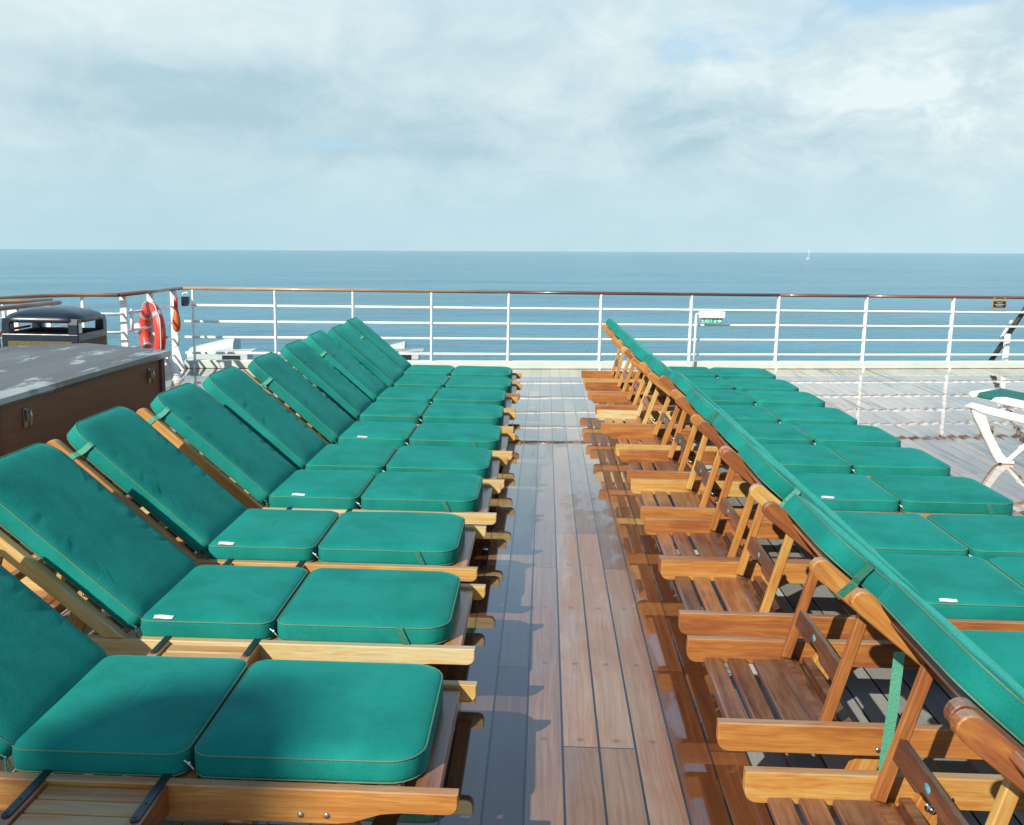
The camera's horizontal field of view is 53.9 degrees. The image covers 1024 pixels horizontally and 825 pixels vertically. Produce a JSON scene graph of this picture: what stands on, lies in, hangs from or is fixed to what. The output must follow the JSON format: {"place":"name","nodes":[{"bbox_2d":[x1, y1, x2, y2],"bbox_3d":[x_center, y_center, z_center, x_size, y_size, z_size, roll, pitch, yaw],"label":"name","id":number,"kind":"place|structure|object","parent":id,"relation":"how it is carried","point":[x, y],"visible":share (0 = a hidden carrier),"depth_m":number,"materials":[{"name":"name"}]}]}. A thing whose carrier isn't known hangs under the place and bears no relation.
{"place":"outdoors","nodes":[
{"label":"outdoors","id":0,"kind":"place"},
{"bbox_2d":[165,355,183,379],"bbox_3d":[-3.953,-0.537,11.716,0.333,0.352,0.137,8,12,35],"label":"mooring fitting","id":1,"kind":"object","parent":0,"point":[174,369],"visible":0.78,"depth_m":11.68,"materials":[{"name":"white paint"}]},
{"bbox_2d":[0,368,1023,824],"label":"deck","id":2,"kind":"structure","parent":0,"point":[594,702],"depth_m":4.21,"materials":[{"name":"brown wood"}]},
{"bbox_2d":[0,298,67,330],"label":"gangway rail","id":3,"kind":"object","parent":2,"relation":"on","point":[16,305],"visible":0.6,"depth_m":9.30,"materials":[{"name":"white metal"}]},
{"bbox_2d":[0,306,107,346],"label":"litter bin","id":4,"kind":"object","parent":2,"relation":"on","point":[40,333],"visible":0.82,"depth_m":8.20,"materials":[{"name":"black metal"}]},
{"bbox_2d":[0,343,170,543],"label":"deck chest","id":5,"kind":"object","parent":2,"relation":"on","point":[53,391],"visible":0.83,"depth_m":5.61,"materials":[{"name":"brown wood"}]},
{"bbox_2d":[0,286,185,372],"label":"port railing","id":6,"kind":"object","parent":2,"relation":"on","point":[123,313],"visible":0.38,"depth_m":11.11,"materials":[{"name":"white metal"}]},
{"bbox_2d":[130,308,133,329],"bbox_3d":[-4.245,-1.043,11.230,0.036,0.235,0.034,1,10,2],"label":"signal lamp","id":7,"kind":"object","parent":6,"relation":"attached to","point":[131,321],"visible":1,"depth_m":11.22,"materials":[{"name":"white paint"}]},
{"bbox_2d":[134,301,168,349],"bbox_3d":[-4.124,-0.915,11.493,0.195,0.700,0.700,-6,12,-38],"label":"lifebuoy","id":8,"kind":"object","parent":6,"relation":"hanging from","point":[152,310],"visible":0.67,"depth_m":11.33,"materials":[{"name":"red plastic"}]},
{"bbox_2d":[172,297,180,347],"bbox_3d":[-4.051,-1.086,12.150,0.100,0.609,0.100,1,10,2],"label":"rescue line","id":9,"kind":"object","parent":6,"relation":"hanging from","point":[176,323],"visible":1,"depth_m":12.11,"materials":[{"name":"orange plastic"}]},
{"bbox_2d":[181,292,189,305],"bbox_3d":[-3.985,-1.388,12.279,0.090,0.176,0.060,1,10,2],"label":"light box","id":10,"kind":"object","parent":6,"relation":"hanging from","point":[185,300],"visible":1,"depth_m":12.26,"materials":[{"name":"blue plastic"}]},
{"bbox_2d":[0,680,476,824],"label":"sun lounger","id":11,"kind":"object","parent":2,"relation":"on","point":[46,797],"visible":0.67,"depth_m":2.49,"materials":[{"name":"brown wood"}]},
{"bbox_2d":[0,565,442,783],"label":"lounger cushion","id":12,"kind":"object","parent":11,"relation":"on","point":[74,699],"visible":1,"depth_m":2.71,"materials":[{"name":"green fabric"}]},
{"bbox_2d":[0,526,485,668],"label":"sun lounger","id":13,"kind":"object","parent":2,"relation":"on","point":[48,584],"visible":0.35,"depth_m":3.37,"materials":[{"name":"brown wood"}]},
{"bbox_2d":[0,443,460,644],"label":"lounger cushion","id":14,"kind":"object","parent":13,"relation":"on","point":[86,533],"visible":1,"depth_m":3.54,"materials":[{"name":"green fabric"}]},
{"bbox_2d":[2,439,486,611],"bbox_3d":[-1.155,0.483,4.450,2.045,0.800,0.788,1,10,2],"label":"sun lounger","id":15,"kind":"object","parent":2,"relation":"on","point":[462,570],"visible":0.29,"depth_m":4.20,"materials":[{"name":"brown wood"}]},
{"bbox_2d":[67,406,464,565],"bbox_3d":[-1.050,0.308,4.469,1.660,0.574,0.626,1,10,1],"label":"lounger cushion","id":16,"kind":"object","parent":15,"relation":"on","point":[159,476],"visible":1,"depth_m":4.34,"materials":[{"name":"green fabric"}]},
{"bbox_2d":[136,408,500,565],"bbox_3d":[-1.091,0.346,5.290,2.045,0.794,0.788,1,10,1],"label":"sun lounger","id":17,"kind":"object","parent":2,"relation":"on","point":[481,515],"visible":0.2,"depth_m":5.03,"materials":[{"name":"brown wood"}]},
{"bbox_2d":[147,382,482,512],"bbox_3d":[-0.995,0.172,5.300,1.665,0.568,0.626,1,10,2],"label":"lounger cushion","id":18,"kind":"object","parent":17,"relation":"on","point":[227,442],"visible":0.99,"depth_m":5.16,"materials":[{"name":"green fabric"}]},
{"bbox_2d":[204,456,507,524],"bbox_3d":[-1.055,0.213,6.066,2.045,0.798,0.662,1,10,1],"label":"sun lounger","id":19,"kind":"object","parent":2,"relation":"on","point":[498,462],"visible":0.02,"depth_m":6.06,"materials":[{"name":"brown wood"}]},
{"bbox_2d":[202,366,491,478],"bbox_3d":[-0.954,0.046,6.016,1.662,0.566,0.611,1,10,2],"label":"lounger cushion","id":20,"kind":"object","parent":19,"relation":"on","point":[248,401],"visible":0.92,"depth_m":5.89,"materials":[{"name":"green fabric"}]},
{"bbox_2d":[241,369,515,459],"bbox_3d":[-1.008,0.090,6.799,2.045,0.798,0.788,1,10,2],"label":"sun lounger","id":21,"kind":"object","parent":2,"relation":"on","point":[506,438],"visible":0.03,"depth_m":6.56,"materials":[{"name":"brown wood"}]},
{"bbox_2d":[248,352,501,449],"bbox_3d":[-0.905,-0.085,6.814,1.661,0.572,0.626,1,10,2],"label":"lounger cushion","id":22,"kind":"object","parent":21,"relation":"on","point":[303,397],"visible":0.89,"depth_m":6.66,"materials":[{"name":"green fabric"}]},
{"bbox_2d":[287,361,515,432],"bbox_3d":[-0.999,-0.059,7.671,2.045,0.801,0.788,1,10,2],"label":"sun lounger","id":23,"kind":"object","parent":2,"relation":"on","point":[504,426],"visible":0.05,"depth_m":7.57,"materials":[{"name":"brown wood"}]},
{"bbox_2d":[280,340,503,425],"bbox_3d":[-0.895,-0.237,7.691,1.660,0.568,0.611,1,10,1],"label":"lounger cushion","id":24,"kind":"object","parent":23,"relation":"on","point":[330,381],"visible":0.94,"depth_m":7.51,"materials":[{"name":"green fabric"}]},
{"bbox_2d":[285,384,517,411],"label":"sun lounger","id":25,"kind":"object","parent":2,"relation":"on","point":[510,401],"visible":0.04,"depth_m":8.55,"materials":[{"name":"brown wood"}]},
{"bbox_2d":[305,330,505,406],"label":"lounger cushion","id":26,"kind":"object","parent":25,"relation":"on","point":[348,366],"visible":0.93,"depth_m":8.34,"materials":[{"name":"green fabric"}]},
{"bbox_2d":[390,341,423,359],"bbox_3d":[-1.622,-0.789,14.063,0.800,0.385,0.858,1,10,-2],"label":"stern chute","id":27,"kind":"object","parent":2,"relation":"on","point":[400,347],"visible":0.27,"depth_m":13.76,"materials":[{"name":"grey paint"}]},
{"bbox_2d":[384,384,521,399],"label":"sun lounger","id":28,"kind":"object","parent":2,"relation":"on","point":[514,388],"visible":0.06,"depth_m":9.23,"materials":[{"name":"brown wood"}]},
{"bbox_2d":[327,324,511,392],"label":"lounger cushion","id":29,"kind":"object","parent":28,"relation":"on","point":[371,360],"visible":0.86,"depth_m":9.14,"materials":[{"name":"green fabric"}]},
{"bbox_2d":[511,373,520,383],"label":"sun lounger","id":30,"kind":"object","parent":2,"relation":"on","point":[515,376],"depth_m":10.28,"materials":[{"name":"brown wood"}]},
{"bbox_2d":[343,317,511,378],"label":"lounger cushion","id":31,"kind":"object","parent":30,"relation":"on","point":[376,342],"visible":0.93,"depth_m":9.97,"materials":[{"name":"green fabric"}]},
{"bbox_2d":[183,286,1023,368],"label":"stern railing","id":32,"kind":"object","parent":2,"relation":"on","point":[194,363],"visible":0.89,"depth_m":13.39,"materials":[{"name":"white metal"}]},
{"bbox_2d":[187,338,256,359],"bbox_3d":[-4.060,-0.853,14.141,0.980,0.416,0.858,1,10,-2],"label":"stern chute","id":33,"kind":"object","parent":32,"relation":"attached to","point":[229,345],"visible":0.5,"depth_m":14.09,"materials":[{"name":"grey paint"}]},
{"bbox_2d":[699,311,724,323],"bbox_3d":[2.666,-1.266,13.415,0.350,0.163,0.070,0,10,-8],"label":"exit sign","id":34,"kind":"object","parent":32,"relation":"attached to","point":[711,317],"visible":1,"depth_m":13.39,"materials":[{"name":"white paint"}]},
{"bbox_2d":[991,297,1006,308],"bbox_3d":[6.831,-1.536,14.105,0.216,0.158,0.024,-1,10,-9],"label":"notice plaque","id":35,"kind":"object","parent":32,"relation":"attached to","point":[998,304],"visible":1,"depth_m":14.10,"materials":[{"name":"gold metal"}]},
{"bbox_2d":[988,307,1023,360],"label":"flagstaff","id":36,"kind":"object","parent":32,"relation":"attached to","point":[1005,346],"visible":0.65,"depth_m":14.53,"materials":[{"name":"white paint"}]},
{"bbox_2d":[581,324,648,404],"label":"sun lounger","id":37,"kind":"object","parent":2,"relation":"on","point":[613,375],"visible":0.16,"depth_m":10.67,"materials":[{"name":"brown wood"}]},
{"bbox_2d":[605,318,775,379],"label":"lounger cushion","id":38,"kind":"object","parent":37,"relation":"on","point":[725,373],"visible":0.66,"depth_m":10.19,"materials":[{"name":"green fabric"}]},
{"bbox_2d":[585,331,666,422],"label":"sun lounger","id":39,"kind":"object","parent":2,"relation":"on","point":[619,387],"visible":0.14,"depth_m":9.80,"materials":[{"name":"brown wood"}]},
{"bbox_2d":[612,325,798,392],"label":"lounger cushion","id":40,"kind":"object","parent":39,"relation":"on","point":[744,385],"visible":0.62,"depth_m":9.35,"materials":[{"name":"green fabric"}]},
{"bbox_2d":[597,349,692,443],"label":"sun lounger","id":41,"kind":"object","parent":2,"relation":"on","point":[648,417],"visible":0.25,"depth_m":8.13,"materials":[{"name":"brown wood"}]},
{"bbox_2d":[629,342,857,425],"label":"lounger cushion","id":42,"kind":"object","parent":41,"relation":"on","point":[795,416],"visible":0.63,"depth_m":7.68,"materials":[{"name":"green fabric"}]},
{"bbox_2d":[610,362,717,469],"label":"sun lounger","id":43,"kind":"object","parent":2,"relation":"on","point":[657,437],"visible":0.22,"depth_m":7.32,"materials":[{"name":"brown wood"}]},
{"bbox_2d":[644,354,900,448],"bbox_3d":[1.804,-0.083,7.062,1.728,0.573,0.611,1,10,2],"label":"lounger cushion","id":44,"kind":"object","parent":43,"relation":"on","point":[829,435],"visible":0.6,"depth_m":6.89,"materials":[{"name":"green fabric"}]},
{"bbox_2d":[592,339,766,413],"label":"sun lounger","id":45,"kind":"object","parent":2,"relation":"on","point":[630,401],"visible":0.12,"depth_m":9.01,"materials":[{"name":"brown wood"}]},
{"bbox_2d":[620,333,824,407],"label":"lounger cushion","id":46,"kind":"object","parent":45,"relation":"on","point":[764,398],"visible":0.62,"depth_m":8.53,"materials":[{"name":"green fabric"}]},
{"bbox_2d":[644,420,812,573],"bbox_3d":[1.675,0.502,4.659,2.045,0.797,0.662,1,10,2],"label":"sun lounger","id":47,"kind":"object","parent":2,"relation":"on","point":[715,537],"visible":0.3,"depth_m":4.89,"materials":[{"name":"brown wood"}]},
{"bbox_2d":[711,414,1023,561],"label":"lounger cushion","id":48,"kind":"object","parent":47,"relation":"on","point":[986,537],"visible":0.69,"depth_m":4.54,"materials":[{"name":"green fabric"}]},
{"bbox_2d":[619,375,953,495],"bbox_3d":[1.727,0.222,6.315,2.045,0.798,0.662,1,10,2],"label":"sun lounger","id":49,"kind":"object","parent":2,"relation":"on","point":[672,463],"visible":0.25,"depth_m":6.53,"materials":[{"name":"brown wood"}]},
{"bbox_2d":[669,370,950,475],"bbox_3d":[1.826,0.058,6.270,1.667,0.560,0.611,1,10,2],"label":"lounger cushion","id":50,"kind":"object","parent":49,"relation":"on","point":[862,460],"visible":0.77,"depth_m":6.08,"materials":[{"name":"green fabric"}]},
{"bbox_2d":[631,396,1023,522],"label":"sun lounger","id":51,"kind":"object","parent":2,"relation":"on","point":[691,497],"visible":0.23,"depth_m":5.66,"materials":[{"name":"brown wood"}]},
{"bbox_2d":[685,390,1012,514],"bbox_3d":[1.788,0.203,5.443,1.680,0.561,0.626,1,10,2],"label":"lounger cushion","id":52,"kind":"object","parent":51,"relation":"on","point":[907,494],"visible":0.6,"depth_m":5.27,"materials":[{"name":"green fabric"}]},
{"bbox_2d":[686,501,982,815],"bbox_3d":[1.624,0.760,3.148,2.045,0.789,0.662,1,10,2],"label":"sun lounger","id":53,"kind":"object","parent":2,"relation":"on","point":[795,673],"visible":0.64,"depth_m":3.11,"materials":[{"name":"brown wood"}]},
{"bbox_2d":[782,493,1023,769],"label":"lounger cushion","id":54,"kind":"object","parent":53,"relation":"on","point":[851,557],"visible":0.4,"depth_m":2.90,"materials":[{"name":"green fabric"}]},
{"bbox_2d":[660,449,1023,686],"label":"sun lounger","id":55,"kind":"object","parent":2,"relation":"on","point":[746,588],"visible":0.59,"depth_m":3.95,"materials":[{"name":"brown wood"}]},
{"bbox_2d":[738,442,1023,620],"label":"lounger cushion","id":56,"kind":"object","parent":55,"relation":"on","point":[961,587],"visible":0.8,"depth_m":3.83,"materials":[{"name":"green fabric"}]},
{"bbox_2d":[743,588,1023,824],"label":"sun lounger","id":57,"kind":"object","parent":2,"relation":"on","point":[914,790],"visible":0.82,"depth_m":2.53,"materials":[{"name":"brown wood"}]},
{"bbox_2d":[877,581,1023,745],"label":"lounger cushion","id":58,"kind":"object","parent":57,"relation":"on","point":[984,681],"visible":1,"depth_m":2.05,"materials":[{"name":"green fabric"}]},
{"bbox_2d":[950,708,1023,792],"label":"sun lounger","id":59,"kind":"object","parent":2,"relation":"on","point":[976,732],"visible":1,"depth_m":1.87,"materials":[{"name":"brown wood"}]},
{"bbox_2d":[965,387,1023,463],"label":"resin lounger","id":60,"kind":"object","parent":2,"relation":"on","point":[999,395],"visible":1,"depth_m":7.83,"materials":[{"name":"white plastic"}]},
{"bbox_2d":[0,249,1023,372],"bbox_3d":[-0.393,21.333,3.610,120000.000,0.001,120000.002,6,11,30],"label":"sea","id":61,"kind":"structure","parent":0,"point":[32,271],"depth_m":502.43,"materials":[{"name":"liquid"}]},
{"bbox_2d":[0,0,1023,252],"label":"sky","id":62,"kind":"structure","parent":0,"point":[822,126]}
]}

